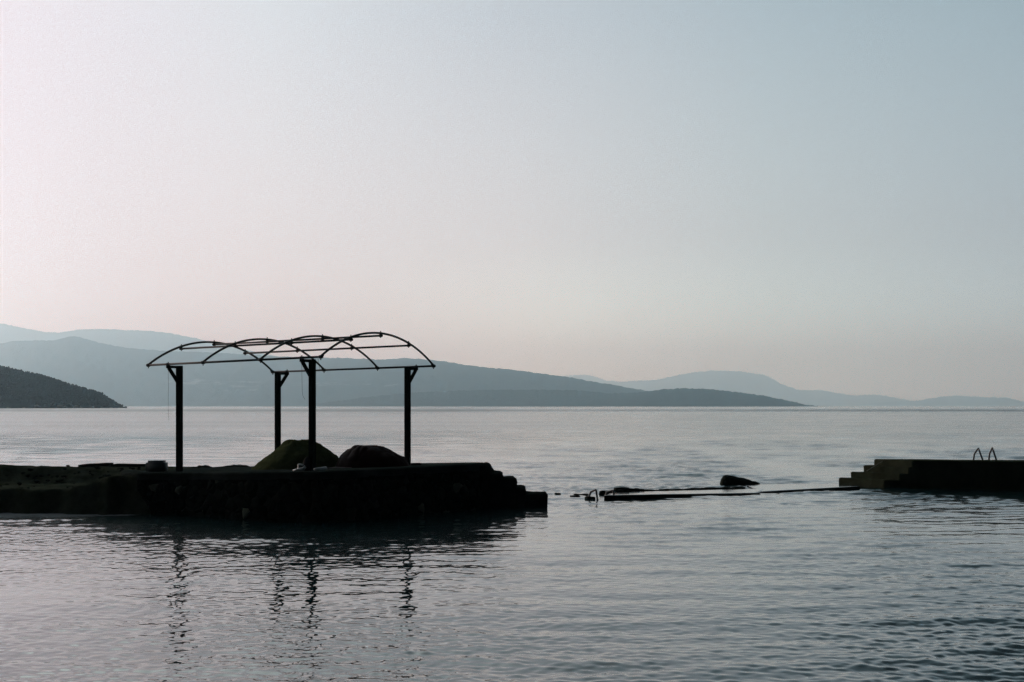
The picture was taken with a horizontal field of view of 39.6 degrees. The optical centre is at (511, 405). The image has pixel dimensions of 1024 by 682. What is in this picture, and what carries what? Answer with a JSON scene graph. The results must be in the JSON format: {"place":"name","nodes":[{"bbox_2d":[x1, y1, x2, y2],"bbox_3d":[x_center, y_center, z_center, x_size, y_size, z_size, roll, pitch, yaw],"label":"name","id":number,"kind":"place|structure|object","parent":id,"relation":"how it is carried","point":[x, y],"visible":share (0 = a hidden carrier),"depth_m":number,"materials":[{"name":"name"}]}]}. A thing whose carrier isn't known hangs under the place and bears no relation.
{"place":"outdoors","nodes":[
{"label":"outdoors","id":0,"kind":"place"},
{"bbox_2d":[0,368,126,407],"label":"headland","id":1,"kind":"structure","parent":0,"point":[17,405],"depth_m":1616.97,"materials":[{"name":"green plant"}]},
{"bbox_2d":[0,365,122,405],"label":"forest","id":2,"kind":"object","parent":1,"relation":"on","point":[77,392],"visible":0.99,"depth_m":1683.19,"materials":[{"name":"plant"}]},
{"bbox_2d":[0,464,195,514],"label":"ground","id":3,"kind":"structure","parent":0,"point":[116,492],"depth_m":33.31,"materials":[{"name":"grey concrete"}]},
{"bbox_2d":[0,465,140,489],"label":"rubble","id":4,"kind":"object","parent":3,"relation":"on","point":[63,476],"visible":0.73,"depth_m":36.14,"materials":[{"name":"stone"}]},
{"bbox_2d":[78,463,113,466],"bbox_3d":[-11.087,1.596,37.899,0.834,0.165,0.509,0,0,0],"label":"kerb stone","id":5,"kind":"object","parent":3,"relation":"on","point":[99,464],"visible":0.59,"depth_m":37.66,"materials":[{"name":"concrete"}]},
{"bbox_2d":[0,324,278,356],"bbox_3d":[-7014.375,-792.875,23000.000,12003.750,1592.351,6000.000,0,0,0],"label":"mountain","id":6,"kind":"structure","parent":0,"point":[150,340],"depth_m":22743.06,"materials":[{"name":"grey"}]},
{"bbox_2d":[293,463,305,470],"bbox_3d":[-4.694,1.352,31.343,0.286,0.157,0.428,0,0,-16],"label":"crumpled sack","id":7,"kind":"object","parent":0,"point":[301,467],"visible":1,"depth_m":31.25,"materials":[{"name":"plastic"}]},
{"bbox_2d":[314,467,326,470],"bbox_3d":[-4.212,1.378,31.269,0.085,0.084,0.340,0,0,39],"label":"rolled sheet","id":8,"kind":"object","parent":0,"point":[320,468],"visible":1,"depth_m":31.23,"materials":[{"name":"plastic"}]},
{"bbox_2d":[0,336,644,405],"bbox_3d":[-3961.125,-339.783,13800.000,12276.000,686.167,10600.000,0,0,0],"label":"hill","id":9,"kind":"structure","parent":0,"point":[124,376],"depth_m":11206.65,"materials":[{"name":"grey"}]},
{"bbox_2d":[0,406,1023,681],"bbox_3d":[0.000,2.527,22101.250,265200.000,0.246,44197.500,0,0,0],"label":"water","id":10,"kind":"structure","parent":0,"point":[890,584],"depth_m":22.67,"materials":[{"name":"grey liquid"}]},
{"bbox_2d":[7,404,111,407],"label":"shore rocks","id":11,"kind":"object","parent":10,"relation":"in","point":[58,406],"visible":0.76,"depth_m":1575.17,"materials":[{"name":"grey stone"}]},
{"bbox_2d":[121,462,546,522],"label":"stone jetty","id":12,"kind":"object","parent":10,"relation":"in","point":[328,495],"visible":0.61,"depth_m":32.16,"materials":[{"name":"concrete"}]},
{"bbox_2d":[112,463,145,466],"bbox_3d":[-10.148,1.607,37.899,0.893,0.143,0.503,0,0,0],"label":"kerb stone","id":13,"kind":"object","parent":12,"relation":"on","point":[127,465],"visible":0.51,"depth_m":37.65,"materials":[{"name":"concrete"}]},
{"bbox_2d":[146,460,167,471],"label":"mooring block","id":14,"kind":"structure","parent":12,"relation":"on","point":[156,465],"depth_m":33.84,"materials":[{"name":"grey concrete"}]},
{"bbox_2d":[196,466,211,467],"bbox_3d":[-8.259,1.688,38.196,0.324,0.180,0.364,0,0,33],"label":"edge rock","id":15,"kind":"object","parent":12,"relation":"on","point":[203,467],"visible":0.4,"depth_m":38.12,"materials":[{"name":"stone"}]},
{"bbox_2d":[217,464,247,467],"bbox_3d":[-7.497,1.675,38.301,0.385,0.193,1.022,0,0,28],"label":"edge rock","id":16,"kind":"object","parent":12,"relation":"on","point":[239,465],"visible":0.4,"depth_m":38.23,"materials":[{"name":"stone"}]},
{"bbox_2d":[146,331,435,471],"bbox_3d":[-5.285,-0.066,34.568,5.119,3.389,4.790,0,0,29],"label":"pavilion frame","id":17,"kind":"object","parent":12,"relation":"on","point":[310,372],"visible":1,"depth_m":33.84,"materials":[{"name":"paint"}]},
{"bbox_2d":[251,439,338,469],"bbox_3d":[-5.190,1.183,34.400,2.250,0.770,2.300,0,0,0],"label":"sand heap","id":18,"kind":"object","parent":12,"relation":"on","point":[289,454],"visible":0.93,"depth_m":33.74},
{"bbox_2d":[303,457,309,470],"bbox_3d":[-4.598,1.289,31.826,0.170,0.307,0.170,0,0,0],"label":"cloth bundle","id":19,"kind":"object","parent":12,"relation":"on","point":[306,462],"visible":0.88,"depth_m":31.77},
{"bbox_2d":[327,445,408,468],"bbox_3d":[-3.373,1.219,33.895,1.869,0.581,1.710,0,0,0],"label":"tarpaulin heap","id":20,"kind":"object","parent":12,"relation":"on","point":[360,456],"visible":0.94,"depth_m":33.51,"materials":[{"name":"black fabric"}]},
{"bbox_2d":[598,486,745,494],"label":"broken kerb","id":21,"kind":"structure","parent":10,"relation":"in","point":[617,489],"depth_m":41.00,"materials":[{"name":"concrete"}]},
{"bbox_2d":[604,488,764,499],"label":"sunken slab","id":22,"kind":"structure","parent":10,"relation":"in","point":[636,495],"depth_m":39.59,"materials":[{"name":"grey concrete"}]},
{"bbox_2d":[588,489,614,499],"bbox_3d":[2.416,2.453,38.315,0.415,0.475,0.930,0,0,41],"label":"swim ladder","id":23,"kind":"object","parent":22,"relation":"attached to","point":[591,491],"visible":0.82,"depth_m":38.11,"materials":[{"name":"metal"}]},
{"bbox_2d":[720,474,759,484],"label":"wedge rock","id":24,"kind":"object","parent":10,"relation":"in","point":[726,479],"visible":0.41,"depth_m":44.69,"materials":[{"name":"stone"}]},
{"bbox_2d":[745,483,859,492],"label":"sunken slab","id":25,"kind":"structure","parent":10,"relation":"in","point":[774,488],"depth_m":42.44,"materials":[{"name":"grey concrete"}]},
{"bbox_2d":[839,459,1023,489],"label":"concrete pier","id":26,"kind":"structure","parent":10,"relation":"in","point":[956,474],"depth_m":42.56,"materials":[{"name":"grey concrete"}]},
{"bbox_2d":[973,447,996,459],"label":"swim ladder","id":27,"kind":"object","parent":26,"relation":"attached to","point":[991,449],"visible":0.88,"depth_m":43.40,"materials":[{"name":"metal"}]},
{"bbox_2d":[0,0,1023,401],"label":"sky","id":28,"kind":"structure","parent":0,"point":[826,195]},
{"bbox_2d":[304,388,813,406],"bbox_3d":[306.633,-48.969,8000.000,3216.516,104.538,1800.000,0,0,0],"label":"hill","id":29,"kind":"structure","parent":0,"point":[683,397],"depth_m":7567.44,"materials":[{"name":"grey"}]},
{"bbox_2d":[566,370,908,405],"bbox_3d":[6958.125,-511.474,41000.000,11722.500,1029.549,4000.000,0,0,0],"label":"mountain","id":30,"kind":"structure","parent":0,"point":[747,382],"depth_m":40491.81,"materials":[{"name":"grey"}]},
{"bbox_2d":[860,396,1023,405],"bbox_3d":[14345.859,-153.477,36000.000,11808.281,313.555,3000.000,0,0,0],"label":"mountain","id":31,"kind":"structure","parent":0,"point":[966,401],"depth_m":35307.72,"materials":[{"name":"grey"}]}
]}

